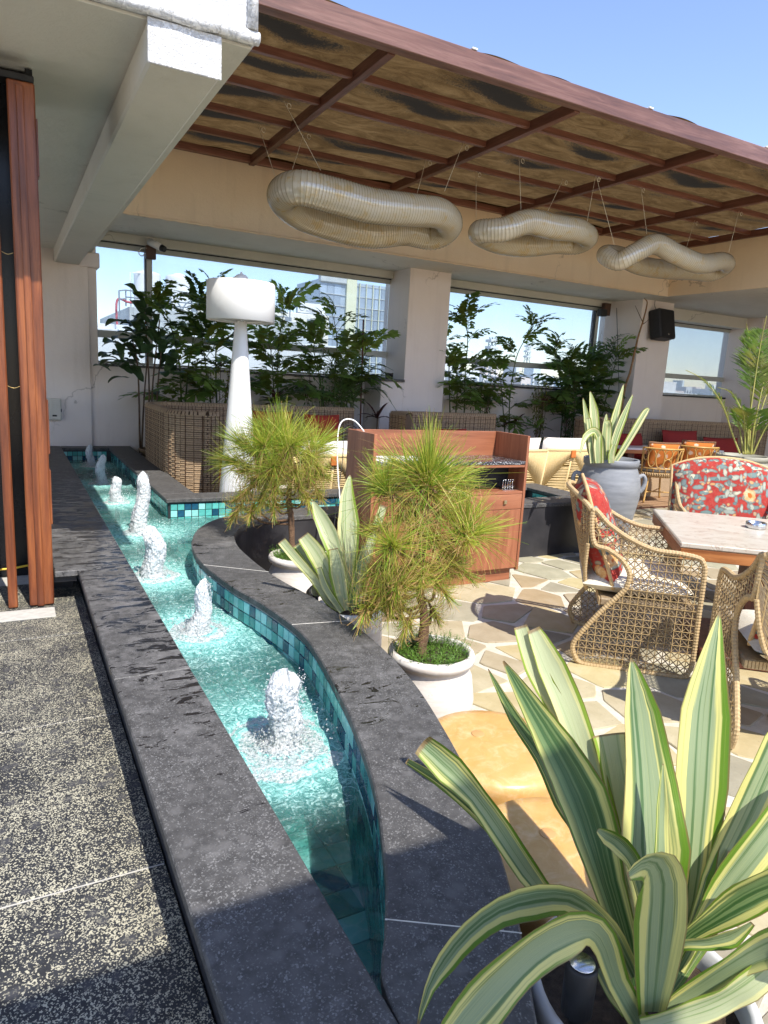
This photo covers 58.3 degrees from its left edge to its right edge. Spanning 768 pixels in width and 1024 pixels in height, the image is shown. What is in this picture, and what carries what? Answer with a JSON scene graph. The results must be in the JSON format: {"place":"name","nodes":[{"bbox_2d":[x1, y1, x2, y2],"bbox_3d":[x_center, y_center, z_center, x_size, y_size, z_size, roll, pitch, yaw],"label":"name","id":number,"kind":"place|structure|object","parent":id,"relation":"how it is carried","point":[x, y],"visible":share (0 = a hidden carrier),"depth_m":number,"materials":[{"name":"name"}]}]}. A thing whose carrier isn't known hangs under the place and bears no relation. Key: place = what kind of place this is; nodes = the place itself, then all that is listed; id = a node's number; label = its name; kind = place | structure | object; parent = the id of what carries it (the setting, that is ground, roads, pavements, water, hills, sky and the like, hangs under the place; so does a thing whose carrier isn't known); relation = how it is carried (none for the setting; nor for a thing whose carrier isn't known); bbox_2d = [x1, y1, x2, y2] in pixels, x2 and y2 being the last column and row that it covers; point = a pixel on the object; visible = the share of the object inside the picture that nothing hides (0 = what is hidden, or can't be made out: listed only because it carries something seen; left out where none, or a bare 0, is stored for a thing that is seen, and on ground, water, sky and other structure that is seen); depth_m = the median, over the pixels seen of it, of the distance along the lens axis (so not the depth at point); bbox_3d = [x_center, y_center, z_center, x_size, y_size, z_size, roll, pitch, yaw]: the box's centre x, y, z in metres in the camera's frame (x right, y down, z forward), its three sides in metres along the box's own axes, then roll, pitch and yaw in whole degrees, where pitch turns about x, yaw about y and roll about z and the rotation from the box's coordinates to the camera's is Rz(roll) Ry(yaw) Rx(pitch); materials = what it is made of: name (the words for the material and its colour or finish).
{"place":"outdoors","nodes":[
{"label":"outdoors","id":0,"kind":"place"},
{"bbox_2d":[0,0,251,252],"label":"porch ceiling","id":1,"kind":"structure","parent":0,"point":[75,56],"depth_m":3.14,"materials":[{"name":"grey paint"}]},
{"bbox_2d":[53,24,217,264],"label":"ceiling beam","id":2,"kind":"structure","parent":1,"relation":"attached to","point":[154,108],"depth_m":3.63,"materials":[{"name":"grey paint"}]},
{"bbox_2d":[147,16,221,80],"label":"beam end","id":3,"kind":"structure","parent":2,"relation":"attached to","point":[182,48],"depth_m":2.69,"materials":[{"name":"white paint"}]},
{"bbox_2d":[91,0,253,47],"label":"roof slab","id":4,"kind":"structure","parent":1,"relation":"on","point":[234,11],"depth_m":2.72,"materials":[{"name":"white paint"}]},
{"bbox_2d":[97,0,260,46],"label":"drip moulding","id":5,"kind":"object","parent":4,"relation":"attached to","point":[250,34],"visible":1,"depth_m":2.68,"materials":[{"name":"white paint"}]},
{"bbox_2d":[98,272,351,374],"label":"rooftop building","id":6,"kind":"structure","parent":0,"point":[126,313],"depth_m":28.33,"materials":[{"name":"grey concrete"}]},
{"bbox_2d":[134,269,160,306],"bbox_3d":[-9.826,-9.211,28.565,1.080,1.610,1.080,-3,12,-28],"label":"water tank","id":7,"kind":"object","parent":6,"relation":"on","point":[139,281],"visible":0.27,"depth_m":28.08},
{"bbox_2d":[165,273,190,310],"bbox_3d":[-8.707,-9.265,29.164,1.080,1.610,1.080,-3,12,-28],"label":"water tank","id":8,"kind":"object","parent":6,"relation":"on","point":[178,278],"visible":0.27,"depth_m":28.69,"materials":[{"name":"plastic"}]},
{"bbox_2d":[163,297,331,345],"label":"apartment block","id":9,"kind":"structure","parent":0,"point":[309,316],"depth_m":46.62,"materials":[{"name":"grey"}]},
{"bbox_2d":[296,275,385,373],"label":"office tower","id":10,"kind":"structure","parent":0,"point":[346,295],"depth_m":64.03,"materials":[{"name":"grey glass"}]},
{"bbox_2d":[102,231,746,328],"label":"lintel","id":11,"kind":"structure","parent":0,"point":[703,319],"depth_m":10.11,"materials":[{"name":"grey paint"}]},
{"bbox_2d":[138,238,166,259],"bbox_3d":[-2.868,-3.290,8.600,0.344,0.242,0.187,4,11,5],"label":"security camera","id":12,"kind":"object","parent":11,"relation":"attached to","point":[151,247],"visible":1,"depth_m":8.56,"materials":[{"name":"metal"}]},
{"bbox_2d":[96,0,767,377],"label":"sky","id":13,"kind":"structure","parent":0,"point":[704,63],"materials":[{"name":"blue"}]},
{"bbox_2d":[109,213,767,318],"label":"soffit slab","id":14,"kind":"structure","parent":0,"point":[749,303],"depth_m":9.73,"materials":[{"name":"grey paint"}]},
{"bbox_2d":[123,149,767,296],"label":"fascia wall","id":15,"kind":"structure","parent":14,"relation":"attached to","point":[180,186],"depth_m":8.57,"materials":[{"name":"beige paint"}]},
{"bbox_2d":[173,0,767,247],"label":"pergola","id":16,"kind":"object","parent":15,"relation":"on","point":[375,102],"visible":0.9,"depth_m":6.73,"materials":[{"name":"brown wood"}]},
{"bbox_2d":[258,102,468,249],"bbox_3d":[-0.116,-3.195,6.803,2.211,0.987,1.032,-3,12,-28],"label":"ring light","id":17,"kind":"object","parent":16,"relation":"hanging from","point":[333,208],"visible":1,"depth_m":6.54,"materials":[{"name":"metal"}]},
{"bbox_2d":[468,158,599,256],"bbox_3d":[1.726,-3.345,7.769,1.933,0.858,0.930,-3,12,-28],"label":"ring light","id":18,"kind":"object","parent":16,"relation":"hanging from","point":[531,232],"visible":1,"depth_m":7.45,"materials":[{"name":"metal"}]},
{"bbox_2d":[596,177,742,281],"bbox_3d":[3.523,-3.403,8.732,3.125,0.916,0.912,-3,12,-28],"label":"ring light","id":19,"kind":"object","parent":16,"relation":"hanging from","point":[677,261],"visible":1,"depth_m":8.45,"materials":[{"name":"plastic"}]},
{"bbox_2d":[502,368,553,385],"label":"city building","id":20,"kind":"structure","parent":0,"point":[528,372],"depth_m":191.53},
{"bbox_2d":[361,507,767,1023],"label":"terrace floor","id":21,"kind":"structure","parent":0,"point":[541,591],"depth_m":4.24,"materials":[{"name":"beige stone"}]},
{"bbox_2d":[41,247,99,445],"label":"wall","id":22,"kind":"structure","parent":21,"relation":"on","point":[69,292],"depth_m":8.46,"materials":[{"name":"paint"}]},
{"bbox_2d":[46,398,61,420],"bbox_3d":[-4.085,-1.263,8.457,0.222,0.270,0.062,-3,12,-28],"label":"meter box","id":23,"kind":"object","parent":22,"relation":"attached to","point":[55,408],"visible":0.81,"depth_m":8.45,"materials":[{"name":"grey paint"}]},
{"bbox_2d":[47,399,60,418],"bbox_3d":[-4.075,-1.258,8.437,0.200,0.240,0.007,-3,12,-28],"label":"door","id":24,"kind":"structure","parent":23,"relation":"in","point":[54,406],"depth_m":8.45,"materials":[{"name":"grey paint"}]},
{"bbox_2d":[0,575,215,1023],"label":"entrance deck","id":25,"kind":"structure","parent":21,"relation":"on","point":[93,930],"depth_m":1.74,"materials":[{"name":"gravel"}]},
{"bbox_2d":[0,243,17,607],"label":"timber post","id":26,"kind":"object","parent":25,"relation":"on","point":[6,468],"visible":1,"depth_m":3.27,"materials":[{"name":"brown wood"}]},
{"bbox_2d":[0,67,31,576],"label":"doorway back wall","id":27,"kind":"structure","parent":25,"relation":"on","point":[10,313],"depth_m":3.71,"materials":[{"name":"black glass"}]},
{"bbox_2d":[6,78,53,605],"bbox_3d":[-1.672,-0.717,3.274,0.117,2.404,0.112,-3,12,-28],"label":"timber post","id":28,"kind":"object","parent":25,"relation":"on","point":[23,146],"visible":1,"depth_m":3.21,"materials":[{"name":"brown wood"}]},
{"bbox_2d":[0,69,33,83],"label":"head rail","id":29,"kind":"object","parent":28,"relation":"on","point":[5,75],"visible":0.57,"depth_m":3.00,"materials":[{"name":"metal"}]},
{"bbox_2d":[53,571,76,587],"bbox_3d":[-1.704,0.393,3.666,0.104,0.188,0.275,-3,12,-28],"label":"ledge riser","id":30,"kind":"object","parent":25,"relation":"on","point":[59,582],"visible":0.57,"depth_m":3.74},
{"bbox_2d":[93,283,178,456],"bbox_3d":[-2.985,-1.499,8.406,1.024,2.513,0.814,-3,12,-28],"label":"fiddle leaf fig","id":31,"kind":"object","parent":21,"relation":"on","point":[152,333],"visible":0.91,"depth_m":8.25,"materials":[{"name":"plant"}]},
{"bbox_2d":[118,279,232,401],"bbox_3d":[-2.590,-1.573,8.748,1.404,2.572,1.272,10,13,32],"label":"fishtail palm","id":32,"kind":"object","parent":21,"relation":"on","point":[158,296],"visible":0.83,"depth_m":8.58,"materials":[{"name":"green plant"}]},
{"bbox_2d":[149,268,275,402],"bbox_3d":[-2.317,-1.770,9.093,1.582,2.856,1.652,-3,12,-28],"label":"fishtail palm","id":33,"kind":"object","parent":21,"relation":"on","point":[216,329],"visible":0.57,"depth_m":8.72,"materials":[{"name":"green plant"}]},
{"bbox_2d":[205,362,230,402],"bbox_3d":[-2.121,-1.134,8.985,0.510,1.671,0.358,-12,19,-53],"label":"leafy shrub","id":34,"kind":"object","parent":21,"relation":"on","point":[226,393],"visible":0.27,"depth_m":8.92,"materials":[{"name":"green plant"}]},
{"bbox_2d":[206,272,275,491],"bbox_3d":[-1.297,-0.907,6.172,0.586,2.386,0.586,-3,12,-28],"label":"floor lamp","id":35,"kind":"object","parent":21,"relation":"on","point":[241,300],"visible":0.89,"depth_m":5.94,"materials":[{"name":"plastic"}]},
{"bbox_2d":[144,401,354,492],"bbox_3d":[-1.264,-0.648,8.065,2.769,1.121,1.848,-3,12,-28],"label":"wicker sofa","id":36,"kind":"object","parent":21,"relation":"on","point":[179,438],"visible":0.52,"depth_m":6.83,"materials":[{"name":"brown wicker"}]},
{"bbox_2d":[304,414,339,440],"bbox_3d":[-0.794,-1.044,8.948,0.520,0.460,0.177,-4,-1,-32],"label":"scatter cushion","id":37,"kind":"object","parent":36,"relation":"on","point":[333,424],"visible":0.41,"depth_m":8.88,"materials":[{"name":"red fabric"}]},
{"bbox_2d":[202,392,349,600],"bbox_3d":[-0.723,-0.065,4.476,0.951,1.443,0.839,5,11,11],"label":"potted pine","id":38,"kind":"object","parent":21,"relation":"on","point":[278,444],"visible":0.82,"depth_m":4.30,"materials":[{"name":"plant"}]},
{"bbox_2d":[247,279,337,404],"bbox_3d":[-1.396,-1.752,9.454,1.398,2.783,1.391,-3,12,-28],"label":"fishtail palm","id":39,"kind":"object","parent":21,"relation":"on","point":[281,341],"visible":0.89,"depth_m":9.23,"materials":[{"name":"green plant"}]},
{"bbox_2d":[271,441,346,490],"bbox_3d":[-0.677,-0.292,7.010,0.836,0.934,0.808,-3,12,-28],"label":"rope lounge chair","id":40,"kind":"object","parent":21,"relation":"on","point":[333,464],"visible":0.24,"depth_m":6.68,"materials":[{"name":"beige fabric"}]},
{"bbox_2d":[49,446,578,1023],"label":"fountain channel","id":41,"kind":"object","parent":21,"relation":"on","point":[377,896],"visible":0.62,"depth_m":1.96,"materials":[{"name":"black stone"}]},
{"bbox_2d":[79,444,95,481],"bbox_3d":[-3.499,-0.562,8.188,0.289,0.512,0.295,-3,12,-28],"label":"water jet","id":42,"kind":"object","parent":41,"relation":"on","point":[90,458],"visible":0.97,"depth_m":8.14},
{"bbox_2d":[84,454,116,506],"bbox_3d":[-2.905,-0.324,7.047,0.316,0.546,0.302,-3,12,-28],"label":"water jet","id":43,"kind":"object","parent":41,"relation":"on","point":[101,476],"visible":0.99,"depth_m":7.00},
{"bbox_2d":[102,476,132,528],"bbox_3d":[-2.390,-0.086,6.153,0.292,0.476,0.310,-3,12,-28],"label":"water jet","id":44,"kind":"object","parent":41,"relation":"on","point":[115,491],"visible":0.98,"depth_m":6.10},
{"bbox_2d":[116,471,164,564],"bbox_3d":[-1.796,0.045,5.060,0.380,0.699,0.359,13,15,42],"label":"water jet","id":45,"kind":"object","parent":41,"relation":"on","point":[138,521],"visible":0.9,"depth_m":5.02},
{"bbox_2d":[128,525,191,608],"bbox_3d":[-1.351,0.340,4.062,0.462,0.549,0.452,-3,12,-28],"label":"water jet","id":46,"kind":"object","parent":41,"relation":"on","point":[153,567],"visible":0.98,"depth_m":3.98},
{"bbox_2d":[165,576,236,680],"bbox_3d":[-0.884,0.548,3.250,0.377,0.502,0.425,-3,12,-28],"label":"water jet","id":47,"kind":"object","parent":41,"relation":"on","point":[197,624],"visible":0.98,"depth_m":3.19},
{"bbox_2d":[70,461,360,820],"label":"water","id":48,"kind":"structure","parent":41,"relation":"in","point":[310,765],"depth_m":2.99,"materials":[{"name":"liquid"}]},
{"bbox_2d":[226,667,348,813],"bbox_3d":[-0.343,0.759,2.298,0.513,0.510,0.561,13,15,41],"label":"water jet","id":49,"kind":"object","parent":41,"relation":"on","point":[285,719],"visible":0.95,"depth_m":2.23},
{"bbox_2d":[296,365,339,406],"bbox_3d":[-0.949,-1.194,9.619,0.638,1.674,0.360,0,11,-14],"label":"leafy shrub","id":50,"kind":"object","parent":21,"relation":"on","point":[323,388],"visible":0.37,"depth_m":9.51,"materials":[{"name":"green plant"}]},
{"bbox_2d":[259,291,401,408],"bbox_3d":[-0.823,-1.730,9.745,1.914,2.693,1.657,-3,12,-28],"label":"fishtail palm","id":51,"kind":"object","parent":21,"relation":"on","point":[343,338],"visible":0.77,"depth_m":9.60,"materials":[{"name":"green plant"}]},
{"bbox_2d":[278,475,386,645],"bbox_3d":[-0.232,0.356,3.475,0.502,1.053,0.400,6,11,12],"label":"furcraea","id":52,"kind":"object","parent":21,"relation":"on","point":[316,564],"visible":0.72,"depth_m":3.40,"materials":[{"name":"plant"}]},
{"bbox_2d":[301,347,403,410],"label":"areca palm","id":53,"kind":"object","parent":21,"relation":"on","point":[347,382],"visible":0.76,"depth_m":9.71,"materials":[{"name":"green plant"}]},
{"bbox_2d":[362,268,450,428],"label":"pillar","id":54,"kind":"structure","parent":21,"relation":"on","point":[416,313],"depth_m":10.22,"materials":[{"name":"paint"}]},
{"bbox_2d":[97,365,723,453],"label":"back wall","id":55,"kind":"structure","parent":21,"relation":"on","point":[118,423],"depth_m":9.86,"materials":[{"name":"paint"}]},
{"bbox_2d":[98,363,725,398],"bbox_3d":[1.842,-2.085,11.374,12.145,0.036,0.735,-3,12,-28],"label":"window sill","id":56,"kind":"structure","parent":55,"relation":"on","point":[286,374],"depth_m":10.07,"materials":[{"name":"stone"}]},
{"bbox_2d":[96,240,390,377],"bbox_3d":[-1.774,-2.710,9.582,4.138,1.479,0.110,-3,12,-28],"label":"window","id":57,"kind":"structure","parent":56,"relation":"on","point":[148,270],"depth_m":9.24,"materials":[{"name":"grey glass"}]},
{"bbox_2d":[444,287,601,388],"bbox_3d":[2.343,-2.909,11.785,3.789,1.479,0.110,-3,12,-28],"label":"window","id":58,"kind":"structure","parent":56,"relation":"on","point":[594,326],"depth_m":11.89,"materials":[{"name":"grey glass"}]},
{"bbox_2d":[663,322,731,396],"bbox_3d":[5.910,-3.033,13.695,2.714,1.384,0.084,-3,12,-28],"label":"window","id":59,"kind":"structure","parent":56,"relation":"on","point":[699,350],"depth_m":13.91,"materials":[{"name":"clear glass"}]},
{"bbox_2d":[324,407,528,717],"bbox_3d":[0.153,0.250,3.019,0.861,1.477,0.863,2,11,-8],"label":"potted pine","id":60,"kind":"object","parent":21,"relation":"on","point":[436,667],"visible":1,"depth_m":2.86,"materials":[{"name":"plant"}]},
{"bbox_2d":[346,429,530,594],"bbox_3d":[0.410,-0.030,5.335,1.375,1.172,0.446,-3,12,-28],"label":"service cabinet","id":61,"kind":"object","parent":21,"relation":"on","point":[507,453],"visible":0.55,"depth_m":5.40,"materials":[{"name":"brown wood"}]},
{"bbox_2d":[389,411,496,430],"bbox_3d":[0.963,-0.754,9.251,1.759,1.121,0.859,-3,12,-28],"label":"wicker sofa","id":62,"kind":"object","parent":21,"relation":"on","point":[476,421],"visible":0.24,"depth_m":9.45,"materials":[{"name":"brown wicker"}]},
{"bbox_2d":[438,710,549,804],"bbox_3d":[0.377,0.963,2.437,0.524,0.326,0.524,-3,12,-28],"label":"drum stool","id":63,"kind":"object","parent":21,"relation":"on","point":[494,754],"visible":0.45,"depth_m":2.33,"materials":[{"name":"orange stone"}]},
{"bbox_2d":[497,797,596,937],"bbox_3d":[0.483,1.073,1.899,0.524,0.326,0.524,-3,12,-28],"label":"drum stool","id":64,"kind":"object","parent":21,"relation":"on","point":[540,827],"visible":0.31,"depth_m":1.88,"materials":[{"name":"orange"}]},
{"bbox_2d":[405,611,767,1023],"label":"furcraea","id":65,"kind":"object","parent":21,"relation":"on","point":[675,865],"visible":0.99,"depth_m":1.32,"materials":[{"name":"plant"}]},
{"bbox_2d":[561,952,598,1023],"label":"garden spotlight","id":66,"kind":"object","parent":65,"relation":"in","point":[581,971],"visible":0.91,"depth_m":1.22,"materials":[{"name":"metal"}]},
{"bbox_2d":[571,384,649,549],"bbox_3d":[1.933,-0.329,6.137,0.834,1.618,0.550,-3,12,-28],"label":"planted jar","id":67,"kind":"object","parent":21,"relation":"on","point":[617,477],"visible":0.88,"depth_m":5.97,"materials":[{"name":"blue ceramic"}]},
{"bbox_2d":[597,299,673,418],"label":"pillar","id":68,"kind":"structure","parent":21,"relation":"on","point":[645,386],"depth_m":12.22,"materials":[{"name":"paint"}]},
{"bbox_2d":[649,303,674,340],"bbox_3d":[4.834,-3.318,11.929,0.430,0.672,0.328,-4,13,-34],"label":"loudspeaker","id":69,"kind":"object","parent":68,"relation":"attached to","point":[661,324],"visible":1,"depth_m":11.83,"materials":[{"name":"plastic"}]},
{"bbox_2d":[566,480,707,678],"bbox_3d":[1.452,0.351,4.160,0.781,1.015,0.731,6,11,13],"label":"wicker armchair","id":70,"kind":"object","parent":21,"relation":"on","point":[622,598],"visible":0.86,"depth_m":3.85,"materials":[{"name":"wicker"}]},
{"bbox_2d":[579,557,692,597],"bbox_3d":[1.498,0.384,4.154,0.600,0.136,0.620,6,11,13],"label":"seat pad","id":71,"kind":"object","parent":70,"relation":"on","point":[595,580],"visible":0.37,"depth_m":3.92,"materials":[{"name":"beige fabric"}]},
{"bbox_2d":[573,473,622,589],"bbox_3d":[1.287,0.096,4.154,0.220,0.621,0.621,-15,6,16],"label":"floral cushion","id":72,"kind":"object","parent":71,"relation":"on","point":[607,566],"visible":0.66,"depth_m":3.90,"materials":[{"name":"fabric"}]},
{"bbox_2d":[663,481,686,565],"bbox_3d":[2.630,0.186,5.350,0.731,1.015,0.781,6,11,13],"label":"wicker armchair","id":73,"kind":"object","parent":21,"relation":"on","point":[677,506],"visible":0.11,"depth_m":5.42,"materials":[{"name":"wicker"}]},
{"bbox_2d":[652,509,767,671],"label":"marble table","id":74,"kind":"object","parent":21,"relation":"on","point":[724,539],"visible":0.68,"depth_m":4.13,"materials":[{"name":"stone"}]},
{"bbox_2d":[745,520,766,529],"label":"ashtray","id":75,"kind":"object","parent":74,"relation":"on","point":[754,524],"visible":1,"depth_m":4.30,"materials":[{"name":"metal"}]},
{"bbox_2d":[686,316,767,466],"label":"planted jar","id":76,"kind":"object","parent":21,"relation":"on","point":[740,417],"visible":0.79,"depth_m":7.74,"materials":[{"name":"green ceramic"}]},
{"bbox_2d":[708,551,767,748],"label":"wicker armchair","id":77,"kind":"object","parent":21,"relation":"on","point":[744,654],"visible":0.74,"depth_m":3.12,"materials":[{"name":"wicker"}]},
{"bbox_2d":[731,609,767,657],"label":"seat pad","id":78,"kind":"object","parent":77,"relation":"on","point":[746,619],"visible":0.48,"depth_m":3.27,"materials":[{"name":"beige fabric"}]},
{"bbox_2d":[720,318,767,456],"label":"wall","id":79,"kind":"structure","parent":21,"relation":"on","point":[730,382],"depth_m":14.12,"materials":[{"name":"paint"}]},
{"bbox_2d":[636,496,668,508],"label":"lounge floor","id":80,"kind":"structure","parent":0,"point":[655,502],"depth_m":9.74,"materials":[{"name":"beige wood"}]},
{"bbox_2d":[446,323,471,411],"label":"fishtail palm","id":81,"kind":"object","parent":80,"relation":"on","point":[450,327],"visible":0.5,"depth_m":10.67,"materials":[{"name":"green plant"}]},
{"bbox_2d":[438,291,516,412],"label":"fishtail palm","id":82,"kind":"object","parent":80,"relation":"on","point":[455,354],"visible":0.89,"depth_m":10.62,"materials":[{"name":"green plant"}]},
{"bbox_2d":[469,304,563,434],"bbox_3d":[2.015,-1.935,11.232,1.467,2.837,1.323,9,12,28],"label":"fishtail palm","id":83,"kind":"object","parent":80,"relation":"on","point":[530,335],"visible":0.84,"depth_m":11.04,"materials":[{"name":"green plant"}]},
{"bbox_2d":[526,438,548,484],"bbox_3d":[1.360,-0.451,8.238,0.836,0.934,0.808,-3,13,-30],"label":"rope lounge chair","id":84,"kind":"object","parent":80,"relation":"on","point":[537,459],"visible":0.17,"depth_m":8.04,"materials":[{"name":"white fabric"}]},
{"bbox_2d":[530,381,551,445],"bbox_3d":[2.553,-1.352,11.477,0.329,1.660,0.350,9,13,29],"label":"leafy shrub","id":85,"kind":"object","parent":80,"relation":"on","point":[538,411],"visible":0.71,"depth_m":11.40,"materials":[{"name":"green plant"}]},
{"bbox_2d":[542,437,587,490],"bbox_3d":[2.102,-0.502,8.713,0.836,0.934,0.808,-2,12,-26],"label":"rope lounge chair","id":86,"kind":"object","parent":80,"relation":"on","point":[565,457],"visible":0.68,"depth_m":8.32,"materials":[{"name":"white fabric"}]},
{"bbox_2d":[520,329,617,437],"bbox_3d":[3.213,-1.843,11.900,1.914,2.533,1.472,-3,12,-28],"label":"fishtail palm","id":87,"kind":"object","parent":80,"relation":"on","point":[558,364],"visible":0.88,"depth_m":11.59,"materials":[{"name":"green plant"}]},
{"bbox_2d":[558,365,583,437],"bbox_3d":[3.115,-1.513,11.695,0.346,1.954,0.377,14,15,43],"label":"leafy shrub","id":88,"kind":"object","parent":80,"relation":"on","point":[568,430],"visible":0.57,"depth_m":11.65,"materials":[{"name":"green plant"}]},
{"bbox_2d":[546,332,626,415],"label":"areca palm","id":89,"kind":"object","parent":80,"relation":"on","point":[587,392],"visible":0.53,"depth_m":11.86,"materials":[{"name":"green plant"}]},
{"bbox_2d":[566,334,646,415],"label":"fishtail palm","id":90,"kind":"object","parent":80,"relation":"on","point":[603,370],"visible":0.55,"depth_m":11.83,"materials":[{"name":"green plant"}]},
{"bbox_2d":[620,298,647,414],"bbox_3d":[4.242,-2.069,11.842,0.457,3.113,0.088,-5,14,-37],"label":"bare cane","id":91,"kind":"object","parent":80,"relation":"on","point":[630,370],"visible":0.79,"depth_m":11.70,"materials":[{"name":"brown plant"}]},
{"bbox_2d":[638,446,684,502],"bbox_3d":[3.888,-0.548,9.855,0.627,0.787,0.660,2,11,-7],"label":"rattan chair","id":92,"kind":"object","parent":80,"relation":"on","point":[657,472],"visible":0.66,"depth_m":9.60,"materials":[{"name":"wicker"}]},
{"bbox_2d":[643,441,681,467],"bbox_3d":[3.913,-0.779,9.706,0.486,0.447,0.166,2,26,-7],"label":"chair cushion","id":93,"kind":"object","parent":92,"relation":"on","point":[659,460],"visible":0.72,"depth_m":9.62,"materials":[{"name":"orange fabric"}]},
{"bbox_2d":[616,445,723,457],"bbox_3d":[4.338,-0.668,10.807,1.800,0.700,0.550,0,11,-14],"label":"table","id":94,"kind":"object","parent":80,"relation":"on","point":[630,451],"visible":0.11,"depth_m":10.39,"materials":[{"name":"brown wood"}]},
{"bbox_2d":[573,416,767,496],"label":"wicker sofa","id":95,"kind":"object","parent":80,"relation":"on","point":[650,429],"visible":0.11,"depth_m":11.22,"materials":[{"name":"brown wicker"}]},
{"bbox_2d":[615,433,642,458],"bbox_3d":[3.849,-1.033,10.812,0.600,0.420,0.177,-3,-2,-28],"label":"scatter cushion","id":96,"kind":"object","parent":95,"relation":"on","point":[637,440],"visible":0.31,"depth_m":10.77,"materials":[{"name":"red fabric"}]},
{"bbox_2d":[662,430,696,442],"bbox_3d":[4.775,-1.101,11.093,0.720,0.440,0.177,-1,-2,-20],"label":"scatter cushion","id":97,"kind":"object","parent":95,"relation":"on","point":[669,436],"visible":0.46,"depth_m":10.99,"materials":[{"name":"red fabric"}]},
{"bbox_2d":[703,437,737,452],"bbox_3d":[5.558,-1.013,11.343,0.720,0.440,0.178,0,-2,-18],"label":"scatter cushion","id":98,"kind":"object","parent":95,"relation":"on","point":[726,444],"visible":0.35,"depth_m":11.28,"materials":[{"name":"red fabric"}]},
{"bbox_2d":[676,445,719,460],"bbox_3d":[4.731,-0.637,10.554,0.627,0.787,0.660,5,11,11],"label":"rattan chair","id":99,"kind":"object","parent":80,"relation":"on","point":[705,448],"visible":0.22,"depth_m":10.21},
{"bbox_2d":[678,440,715,461],"bbox_3d":[4.724,-0.870,10.406,0.486,0.447,0.166,5,26,11],"label":"printed cushion","id":100,"kind":"object","parent":99,"relation":"on","point":[691,453],"visible":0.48,"depth_m":10.31,"materials":[{"name":"orange fabric"}]},
{"bbox_3d":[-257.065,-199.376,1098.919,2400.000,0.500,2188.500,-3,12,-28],"label":"city ground","id":101,"kind":"structure","parent":0,"visible":0},
{"bbox_2d":[491,367,530,386],"bbox_3d":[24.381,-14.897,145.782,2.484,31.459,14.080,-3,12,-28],"label":"city building","id":102,"kind":"structure","parent":101,"relation":"on","point":[526,381],"depth_m":139.34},
{"bbox_3d":[2.616,0.223,5.308,0.620,0.136,0.600,6,11,13],"label":"seat pad","id":103,"kind":"object","parent":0,"visible":0},
{"bbox_2d":[668,456,767,518],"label":"floral cushion","id":104,"kind":"object","parent":103,"relation":"on","point":[726,486],"visible":0.63,"depth_m":5.40,"materials":[{"name":"fabric"}]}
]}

